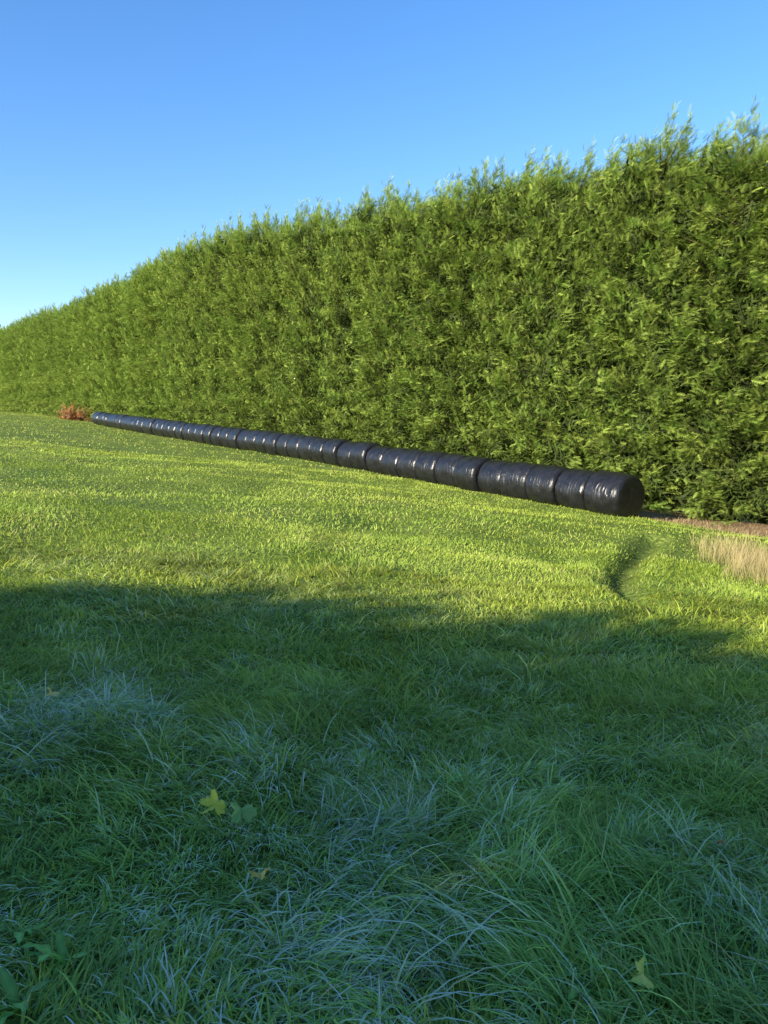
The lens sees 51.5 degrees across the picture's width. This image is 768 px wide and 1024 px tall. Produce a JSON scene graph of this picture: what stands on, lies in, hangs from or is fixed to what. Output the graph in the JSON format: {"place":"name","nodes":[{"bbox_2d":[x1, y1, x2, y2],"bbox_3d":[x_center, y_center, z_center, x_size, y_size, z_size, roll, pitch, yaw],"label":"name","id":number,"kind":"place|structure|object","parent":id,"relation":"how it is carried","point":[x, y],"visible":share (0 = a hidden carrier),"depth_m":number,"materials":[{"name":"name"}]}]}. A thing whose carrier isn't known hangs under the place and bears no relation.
{"place":"outdoors","nodes":[
{"label":"outdoors","id":0,"kind":"place"},
{"bbox_2d":[0,412,767,1023],"bbox_3d":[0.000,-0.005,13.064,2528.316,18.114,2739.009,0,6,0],"label":"ground","id":1,"kind":"structure","parent":0,"point":[646,544],"depth_m":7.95,"materials":[{"name":"green plant"}]},
{"bbox_2d":[3,321,21,412],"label":"conifer tree","id":2,"kind":"object","parent":1,"relation":"on","point":[7,338],"visible":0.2,"depth_m":130.66,"materials":[{"name":"green plant"}]},
{"bbox_2d":[5,317,22,411],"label":"conifer tree","id":3,"kind":"object","parent":1,"relation":"on","point":[10,344],"visible":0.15,"depth_m":129.13,"materials":[{"name":"green plant"}]},
{"bbox_2d":[9,316,25,413],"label":"conifer tree","id":4,"kind":"object","parent":1,"relation":"on","point":[17,377],"visible":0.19,"depth_m":126.21,"materials":[{"name":"green plant"}]},
{"bbox_2d":[12,309,31,413],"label":"conifer tree","id":5,"kind":"object","parent":1,"relation":"on","point":[19,349],"visible":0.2,"depth_m":122.84,"materials":[{"name":"green plant"}]},
{"bbox_2d":[0,921,50,944],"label":"dock plant","id":6,"kind":"object","parent":1,"relation":"on","point":[18,936],"visible":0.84,"depth_m":2.41,"materials":[{"name":"green plant"}]},
{"bbox_2d":[18,315,37,413],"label":"conifer tree","id":7,"kind":"object","parent":1,"relation":"on","point":[25,356],"visible":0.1,"depth_m":119.79,"materials":[{"name":"green plant"}]},
{"bbox_2d":[0,966,58,1023],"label":"dock plant","id":8,"kind":"object","parent":1,"relation":"on","point":[9,984],"visible":0.94,"depth_m":2.14,"materials":[{"name":"green plant"}]},
{"bbox_2d":[23,317,39,414],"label":"conifer tree","id":9,"kind":"object","parent":1,"relation":"on","point":[29,363],"visible":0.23,"depth_m":116.49,"materials":[{"name":"green plant"}]},
{"bbox_2d":[30,305,57,416],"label":"conifer tree","id":10,"kind":"object","parent":1,"relation":"on","point":[37,374],"visible":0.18,"depth_m":109.23,"materials":[{"name":"green plant"}]},
{"bbox_2d":[35,305,58,415],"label":"conifer tree","id":11,"kind":"object","parent":1,"relation":"on","point":[46,367],"visible":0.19,"depth_m":105.61,"materials":[{"name":"green plant"}]},
{"bbox_2d":[33,302,60,416],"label":"conifer tree","id":12,"kind":"object","parent":1,"relation":"on","point":[38,331],"visible":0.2,"depth_m":107.27,"materials":[{"name":"green plant"}]},
{"bbox_2d":[39,305,61,416],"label":"conifer tree","id":13,"kind":"object","parent":1,"relation":"on","point":[48,363],"visible":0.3,"depth_m":102.59,"materials":[{"name":"green plant"}]},
{"bbox_2d":[19,929,91,974],"bbox_3d":[-0.965,1.301,2.313,0.177,0.117,0.146,4,7,36],"label":"dock plant","id":14,"kind":"object","parent":1,"relation":"on","point":[45,949],"visible":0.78,"depth_m":2.33,"materials":[{"name":"green plant"}]},
{"bbox_2d":[47,308,65,416],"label":"conifer tree","id":15,"kind":"object","parent":1,"relation":"on","point":[53,373],"visible":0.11,"depth_m":100.67,"materials":[{"name":"green plant"}]},
{"bbox_2d":[51,301,75,414],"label":"conifer tree","id":16,"kind":"object","parent":1,"relation":"on","point":[61,354],"visible":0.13,"depth_m":96.19,"materials":[{"name":"green plant"}]},
{"bbox_2d":[52,295,76,416],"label":"conifer tree","id":17,"kind":"object","parent":1,"relation":"on","point":[54,344],"visible":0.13,"depth_m":97.49,"materials":[{"name":"green plant"}]},
{"bbox_2d":[56,300,80,414],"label":"conifer tree","id":18,"kind":"object","parent":1,"relation":"on","point":[69,365],"visible":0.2,"depth_m":92.79,"materials":[{"name":"green plant"}]},
{"bbox_2d":[57,402,91,420],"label":"brush heap","id":19,"kind":"object","parent":1,"relation":"on","point":[76,415],"visible":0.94,"depth_m":80.54,"materials":[{"name":"brown plant"}]},
{"bbox_2d":[65,297,86,419],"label":"conifer tree","id":20,"kind":"object","parent":1,"relation":"on","point":[72,379],"visible":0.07,"depth_m":90.47,"materials":[{"name":"green plant"}]},
{"bbox_2d":[66,292,90,419],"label":"conifer tree","id":21,"kind":"object","parent":1,"relation":"on","point":[70,360],"visible":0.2,"depth_m":89.49,"materials":[{"name":"green plant"}]},
{"bbox_2d":[70,301,94,419],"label":"conifer tree","id":22,"kind":"object","parent":1,"relation":"on","point":[76,345],"visible":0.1,"depth_m":87.37,"materials":[{"name":"green plant"}]},
{"bbox_2d":[74,293,97,420],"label":"conifer tree","id":23,"kind":"object","parent":1,"relation":"on","point":[81,329],"visible":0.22,"depth_m":86.44,"materials":[{"name":"green plant"}]},
{"bbox_2d":[76,282,102,420],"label":"conifer tree","id":24,"kind":"object","parent":1,"relation":"on","point":[86,349],"visible":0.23,"depth_m":85.30,"materials":[{"name":"green plant"}]},
{"bbox_2d":[81,288,102,408],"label":"conifer tree","id":25,"kind":"object","parent":1,"relation":"on","point":[84,373],"visible":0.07,"depth_m":84.33,"materials":[{"name":"green plant"}]},
{"bbox_2d":[84,279,111,417],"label":"conifer tree","id":26,"kind":"object","parent":1,"relation":"on","point":[92,339],"visible":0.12,"depth_m":83.25,"materials":[{"name":"green plant"}]},
{"bbox_2d":[86,285,113,411],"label":"conifer tree","id":27,"kind":"object","parent":1,"relation":"on","point":[96,365],"visible":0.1,"depth_m":81.11,"materials":[{"name":"green plant"}]},
{"bbox_2d":[89,272,120,413],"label":"conifer tree","id":28,"kind":"object","parent":1,"relation":"on","point":[100,341],"visible":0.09,"depth_m":79.71,"materials":[{"name":"green plant"}]},
{"bbox_2d":[96,277,123,413],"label":"conifer tree","id":29,"kind":"object","parent":1,"relation":"on","point":[99,377],"visible":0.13,"depth_m":78.97,"materials":[{"name":"green plant"}]},
{"bbox_2d":[95,272,128,413],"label":"conifer tree","id":30,"kind":"object","parent":1,"relation":"on","point":[112,290],"visible":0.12,"depth_m":77.65,"materials":[{"name":"green plant"}]},
{"bbox_2d":[98,279,129,413],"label":"conifer tree","id":31,"kind":"object","parent":1,"relation":"on","point":[107,355],"visible":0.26,"depth_m":76.70,"materials":[{"name":"green plant"}]},
{"bbox_2d":[103,285,130,413],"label":"conifer tree","id":32,"kind":"object","parent":1,"relation":"on","point":[119,337],"visible":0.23,"depth_m":76.06,"materials":[{"name":"green plant"}]},
{"bbox_2d":[108,281,130,413],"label":"conifer tree","id":33,"kind":"object","parent":1,"relation":"on","point":[119,362],"visible":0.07,"depth_m":74.99,"materials":[{"name":"green plant"}]},
{"bbox_2d":[117,262,150,415],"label":"conifer tree","id":34,"kind":"object","parent":1,"relation":"on","point":[128,313],"visible":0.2,"depth_m":70.25,"materials":[{"name":"green plant"}]},
{"bbox_2d":[120,257,154,415],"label":"conifer tree","id":35,"kind":"object","parent":1,"relation":"on","point":[135,333],"visible":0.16,"depth_m":69.28,"materials":[{"name":"green plant"}]},
{"bbox_2d":[126,256,158,417],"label":"conifer tree","id":36,"kind":"object","parent":1,"relation":"on","point":[134,308],"visible":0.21,"depth_m":68.14,"materials":[{"name":"green plant"}]},
{"bbox_2d":[130,252,167,417],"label":"conifer tree","id":37,"kind":"object","parent":1,"relation":"on","point":[140,363],"visible":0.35,"depth_m":66.83,"materials":[{"name":"green plant"}]},
{"bbox_2d":[137,245,172,418],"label":"conifer tree","id":38,"kind":"object","parent":1,"relation":"on","point":[148,309],"visible":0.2,"depth_m":65.98,"materials":[{"name":"green plant"}]},
{"bbox_2d":[143,249,174,419],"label":"conifer tree","id":39,"kind":"object","parent":1,"relation":"on","point":[153,289],"visible":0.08,"depth_m":65.17,"materials":[{"name":"green plant"}]},
{"bbox_2d":[150,243,184,419],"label":"conifer tree","id":40,"kind":"object","parent":1,"relation":"on","point":[161,307],"visible":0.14,"depth_m":63.77,"materials":[{"name":"green plant"}]},
{"bbox_2d":[153,238,189,419],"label":"conifer tree","id":41,"kind":"object","parent":1,"relation":"on","point":[166,311],"visible":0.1,"depth_m":62.59,"materials":[{"name":"green plant"}]},
{"bbox_2d":[154,231,196,420],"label":"conifer tree","id":42,"kind":"object","parent":1,"relation":"on","point":[173,329],"visible":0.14,"depth_m":61.45,"materials":[{"name":"green plant"}]},
{"bbox_2d":[165,234,199,422],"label":"conifer tree","id":43,"kind":"object","parent":1,"relation":"on","point":[183,337],"visible":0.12,"depth_m":60.25,"materials":[{"name":"green plant"}]},
{"bbox_2d":[170,251,202,422],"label":"conifer tree","id":44,"kind":"object","parent":1,"relation":"on","point":[184,323],"visible":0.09,"depth_m":59.22,"materials":[{"name":"green plant"}]},
{"bbox_2d":[172,224,214,423],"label":"conifer tree","id":45,"kind":"object","parent":1,"relation":"on","point":[190,336],"visible":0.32,"depth_m":57.82,"materials":[{"name":"green plant"}]},
{"bbox_2d":[180,240,224,423],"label":"conifer tree","id":46,"kind":"object","parent":1,"relation":"on","point":[197,267],"visible":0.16,"depth_m":57.06,"materials":[{"name":"green plant"}]},
{"bbox_2d":[185,221,223,424],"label":"conifer tree","id":47,"kind":"object","parent":1,"relation":"on","point":[201,299],"visible":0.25,"depth_m":56.07,"materials":[{"name":"green plant"}]},
{"bbox_2d":[199,788,225,815],"bbox_3d":[-0.713,1.195,3.246,0.166,0.062,0.124,10,28,-35],"label":"fallen leaf","id":48,"kind":"object","parent":1,"relation":"on","point":[211,802],"visible":1,"depth_m":3.27,"materials":[{"name":"green plant"}]},
{"bbox_2d":[196,250,231,424],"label":"conifer tree","id":49,"kind":"object","parent":1,"relation":"on","point":[205,274],"visible":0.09,"depth_m":55.16,"materials":[{"name":"green plant"}]},
{"bbox_2d":[194,211,249,426],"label":"conifer tree","id":50,"kind":"object","parent":1,"relation":"on","point":[215,328],"visible":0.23,"depth_m":53.76,"materials":[{"name":"green plant"}]},
{"bbox_2d":[206,208,252,427],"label":"conifer tree","id":51,"kind":"object","parent":1,"relation":"on","point":[222,311],"visible":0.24,"depth_m":52.73,"materials":[{"name":"green plant"}]},
{"bbox_2d":[210,225,259,427],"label":"conifer tree","id":52,"kind":"object","parent":1,"relation":"on","point":[235,313],"visible":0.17,"depth_m":51.36,"materials":[{"name":"green plant"}]},
{"bbox_2d":[227,428,248,449],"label":"silage bale","id":53,"kind":"object","parent":1,"relation":"on","point":[233,437],"visible":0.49,"depth_m":42.58},
{"bbox_2d":[216,208,267,429],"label":"conifer tree","id":54,"kind":"object","parent":1,"relation":"on","point":[242,314],"visible":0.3,"depth_m":50.57,"materials":[{"name":"green plant"}]},
{"bbox_2d":[227,798,256,822],"bbox_3d":[-0.574,1.221,3.225,0.139,0.070,0.185,16,13,-36],"label":"fallen leaf","id":55,"kind":"object","parent":1,"relation":"on","point":[247,812],"visible":1,"depth_m":3.23,"materials":[{"name":"green plant"}]},
{"bbox_2d":[225,203,288,429],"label":"conifer tree","id":56,"kind":"object","parent":1,"relation":"on","point":[248,285],"visible":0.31,"depth_m":49.26,"materials":[{"name":"green plant"}]},
{"bbox_2d":[238,209,289,431],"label":"conifer tree","id":57,"kind":"object","parent":1,"relation":"on","point":[260,259],"visible":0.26,"depth_m":48.08,"materials":[{"name":"green plant"}]},
{"bbox_2d":[255,430,274,453],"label":"silage bale","id":58,"kind":"object","parent":1,"relation":"on","point":[260,440],"visible":0.49,"depth_m":39.74},
{"bbox_2d":[246,211,298,432],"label":"conifer tree","id":59,"kind":"object","parent":1,"relation":"on","point":[269,251],"visible":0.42,"depth_m":46.89,"materials":[{"name":"green plant"}]},
{"bbox_2d":[264,432,285,455],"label":"silage bale","id":60,"kind":"object","parent":1,"relation":"on","point":[270,442],"visible":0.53,"depth_m":38.71},
{"bbox_2d":[276,433,296,456],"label":"silage bale","id":61,"kind":"object","parent":1,"relation":"on","point":[281,444],"visible":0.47,"depth_m":37.81},
{"bbox_2d":[263,197,323,432],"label":"conifer tree","id":62,"kind":"object","parent":1,"relation":"on","point":[281,330],"visible":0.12,"depth_m":46.03,"materials":[{"name":"green plant"}]},
{"bbox_2d":[287,434,306,458],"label":"silage bale","id":63,"kind":"object","parent":1,"relation":"on","point":[293,445],"visible":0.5,"depth_m":36.83},
{"bbox_2d":[266,202,340,433],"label":"conifer tree","id":64,"kind":"object","parent":1,"relation":"on","point":[291,348],"visible":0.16,"depth_m":44.70,"materials":[{"name":"green plant"}]},
{"bbox_2d":[273,197,346,437],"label":"conifer tree","id":65,"kind":"object","parent":1,"relation":"on","point":[305,253],"visible":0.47,"depth_m":43.35,"materials":[{"name":"green plant"}]},
{"bbox_2d":[298,436,323,461],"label":"silage bale","id":66,"kind":"object","parent":1,"relation":"on","point":[304,446],"visible":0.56,"depth_m":35.88},
{"bbox_2d":[309,438,332,463],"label":"silage bale","id":67,"kind":"object","parent":1,"relation":"on","point":[316,449],"visible":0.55,"depth_m":34.86},
{"bbox_2d":[292,198,350,437],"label":"conifer tree","id":68,"kind":"object","parent":1,"relation":"on","point":[320,238],"visible":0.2,"depth_m":42.41,"materials":[{"name":"green plant"}]},
{"bbox_2d":[309,204,359,438],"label":"conifer tree","id":69,"kind":"object","parent":1,"relation":"on","point":[328,241],"visible":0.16,"depth_m":41.30,"materials":[{"name":"green plant"}]},
{"bbox_2d":[322,438,349,466],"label":"silage bale","id":70,"kind":"object","parent":1,"relation":"on","point":[330,449],"visible":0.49,"depth_m":33.81},
{"bbox_2d":[337,441,357,468],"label":"silage bale","id":71,"kind":"object","parent":1,"relation":"on","point":[343,454],"visible":0.38,"depth_m":32.97},
{"bbox_2d":[311,191,384,441],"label":"conifer tree","id":72,"kind":"object","parent":1,"relation":"on","point":[345,301],"visible":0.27,"depth_m":39.84,"materials":[{"name":"green plant"}]},
{"bbox_2d":[349,441,381,470],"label":"silage bale","id":73,"kind":"object","parent":1,"relation":"on","point":[358,453],"visible":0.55,"depth_m":31.85},
{"bbox_2d":[330,172,418,443],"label":"conifer tree","id":74,"kind":"object","parent":1,"relation":"on","point":[364,210],"visible":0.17,"depth_m":38.69,"materials":[{"name":"green plant"}]},
{"bbox_2d":[366,445,392,474],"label":"silage bale","id":75,"kind":"object","parent":1,"relation":"on","point":[375,454],"visible":0.48,"depth_m":30.98},
{"bbox_2d":[338,188,421,445],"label":"conifer tree","id":76,"kind":"object","parent":1,"relation":"on","point":[378,260],"visible":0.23,"depth_m":37.60,"materials":[{"name":"green plant"}]},
{"bbox_2d":[351,181,436,446],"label":"conifer tree","id":77,"kind":"object","parent":1,"relation":"on","point":[384,230],"visible":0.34,"depth_m":36.30,"materials":[{"name":"green plant"}]},
{"bbox_2d":[381,447,407,477],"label":"silage bale","id":78,"kind":"object","parent":1,"relation":"on","point":[390,458],"visible":0.51,"depth_m":29.99},
{"bbox_2d":[397,449,425,479],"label":"silage bale","id":79,"kind":"object","parent":1,"relation":"on","point":[407,460],"visible":0.49,"depth_m":28.97},
{"bbox_2d":[369,180,473,450],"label":"conifer tree","id":80,"kind":"object","parent":1,"relation":"on","point":[403,421],"visible":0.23,"depth_m":35.05,"materials":[{"name":"green plant"}]},
{"bbox_2d":[415,451,448,484],"bbox_3d":[1.897,-1.575,28.366,1.300,1.174,1.170,-4,11,-34],"label":"silage bale","id":81,"kind":"object","parent":1,"relation":"on","point":[426,463],"visible":0.45,"depth_m":27.97},
{"bbox_2d":[391,171,475,452],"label":"conifer tree","id":82,"kind":"object","parent":1,"relation":"on","point":[430,301],"visible":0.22,"depth_m":34.05,"materials":[{"name":"green plant"}]},
{"bbox_2d":[398,166,496,454],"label":"conifer tree","id":83,"kind":"object","parent":1,"relation":"on","point":[433,272],"visible":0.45,"depth_m":33.01,"materials":[{"name":"green plant"}]},
{"bbox_2d":[435,453,467,487],"bbox_3d":[2.545,-1.429,27.391,1.259,1.152,1.170,-4,10,-33],"label":"silage bale","id":84,"kind":"object","parent":1,"relation":"on","point":[445,465],"visible":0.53,"depth_m":27.05},
{"bbox_2d":[424,156,520,460],"bbox_3d":[4.093,-7.535,32.280,5.250,13.364,5.756,-3,6,-25],"label":"conifer tree","id":85,"kind":"object","parent":1,"relation":"on","point":[466,307],"visible":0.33,"depth_m":31.91,"materials":[{"name":"green plant"}]},
{"bbox_2d":[453,456,491,491],"bbox_3d":[3.094,-1.257,26.355,1.296,1.180,1.170,-3,9,-30],"label":"silage bale","id":86,"kind":"object","parent":1,"relation":"on","point":[466,470],"visible":0.61,"depth_m":25.90},
{"bbox_2d":[478,459,509,495],"bbox_3d":[3.764,-1.086,25.392,1.242,1.130,1.170,-3,11,-31],"label":"silage bale","id":87,"kind":"object","parent":1,"relation":"on","point":[489,475],"visible":0.46,"depth_m":25.07},
{"bbox_2d":[447,142,551,461],"bbox_3d":[5.342,-7.463,31.425,5.675,13.481,5.753,-3,7,-30],"label":"conifer tree","id":88,"kind":"object","parent":1,"relation":"on","point":[479,396],"visible":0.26,"depth_m":30.97,"materials":[{"name":"green plant"}]},
{"bbox_2d":[499,462,539,500],"bbox_3d":[4.317,-0.955,24.355,1.256,1.149,1.170,-4,10,-36],"label":"silage bale","id":89,"kind":"object","parent":1,"relation":"on","point":[513,479],"visible":0.65,"depth_m":23.96},
{"bbox_2d":[468,144,594,462],"bbox_3d":[5.965,-6.948,30.190,5.591,13.273,5.352,3,7,29],"label":"conifer tree","id":90,"kind":"object","parent":1,"relation":"on","point":[512,199],"visible":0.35,"depth_m":29.83,"materials":[{"name":"green plant"}]},
{"bbox_2d":[484,153,598,465],"bbox_3d":[6.281,-6.515,28.996,5.425,12.473,5.230,1,6,11],"label":"conifer tree","id":91,"kind":"object","parent":1,"relation":"on","point":[525,210],"visible":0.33,"depth_m":28.75,"materials":[{"name":"green plant"}]},
{"bbox_2d":[526,464,569,505],"bbox_3d":[4.951,-0.802,23.370,1.264,1.150,1.170,-4,10,-33],"label":"silage bale","id":92,"kind":"object","parent":1,"relation":"on","point":[542,479],"visible":0.61,"depth_m":22.97},
{"bbox_2d":[504,134,631,470],"bbox_3d":[6.824,-6.530,27.977,5.153,12.710,5.224,-2,6,-19],"label":"conifer tree","id":93,"kind":"object","parent":1,"relation":"on","point":[554,207],"visible":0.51,"depth_m":27.51,"materials":[{"name":"green plant"}]},
{"bbox_2d":[555,468,594,510],"bbox_3d":[5.600,-0.636,22.394,1.244,1.131,1.170,-3,11,-30],"label":"silage bale","id":94,"kind":"object","parent":1,"relation":"on","point":[571,483],"visible":0.63,"depth_m":22.05},
{"bbox_2d":[542,132,650,471],"bbox_3d":[7.983,-6.336,26.978,5.404,12.631,4.929,1,6,10],"label":"conifer tree","id":95,"kind":"object","parent":1,"relation":"on","point":[581,306],"visible":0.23,"depth_m":26.65,"materials":[{"name":"green plant"}]},
{"bbox_2d":[584,470,644,516],"bbox_3d":[6.173,-0.498,21.369,1.288,1.172,1.170,-4,11,-35],"label":"silage bale","id":96,"kind":"object","parent":1,"relation":"on","point":[619,494],"visible":0.98,"depth_m":20.95},
{"bbox_2d":[552,126,701,511],"bbox_3d":[8.392,-6.045,26.015,5.500,12.278,5.575,0,6,5],"label":"conifer tree","id":97,"kind":"object","parent":1,"relation":"on","point":[601,412],"visible":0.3,"depth_m":25.70,"materials":[{"name":"green plant"}]},
{"bbox_2d":[631,956,653,988],"bbox_3d":[0.753,1.357,2.343,0.044,0.088,0.117,-29,-41,26],"label":"fallen leaf","id":98,"kind":"object","parent":1,"relation":"on","point":[641,978],"visible":0.98,"depth_m":2.34,"materials":[{"name":"green plant"}]},
{"bbox_2d":[581,100,736,514],"bbox_3d":[8.821,-6.018,24.858,4.967,12.900,5.189,-5,7,-39],"label":"conifer tree","id":99,"kind":"object","parent":1,"relation":"on","point":[684,147],"visible":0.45,"depth_m":24.57,"materials":[{"name":"green plant"}]},
{"bbox_2d":[607,117,767,520],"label":"conifer tree","id":100,"kind":"object","parent":1,"relation":"on","point":[671,378],"visible":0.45,"depth_m":23.52,"materials":[{"name":"green plant"}]},
{"bbox_2d":[649,94,767,526],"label":"conifer tree","id":101,"kind":"object","parent":1,"relation":"on","point":[724,146],"visible":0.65,"depth_m":22.32,"materials":[{"name":"green plant"}]},
{"bbox_2d":[672,135,767,524],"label":"conifer tree","id":102,"kind":"object","parent":1,"relation":"on","point":[759,384],"visible":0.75,"depth_m":21.77,"materials":[{"name":"green plant"}]},
{"bbox_2d":[724,164,767,515],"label":"conifer tree","id":103,"kind":"object","parent":1,"relation":"on","point":[763,334],"visible":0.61,"depth_m":21.18,"materials":[{"name":"green plant"}]},
{"bbox_2d":[0,0,767,329],"label":"sky","id":104,"kind":"structure","parent":0,"point":[127,127],"materials":[{"name":"blue"}]},
{"bbox_2d":[548,954,613,1003],"bbox_3d":[0.593,1.422,2.390,0.146,0.095,0.214,0,6,-3],"label":"dock plant","id":105,"kind":"object","parent":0,"point":[576,991],"visible":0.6,"depth_m":2.37,"materials":[{"name":"green plant"}]},
{"bbox_2d":[635,509,767,584],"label":"dry grass","id":106,"kind":"structure","parent":0,"point":[760,565],"depth_m":13.69,"materials":[{"name":"beige plant"}]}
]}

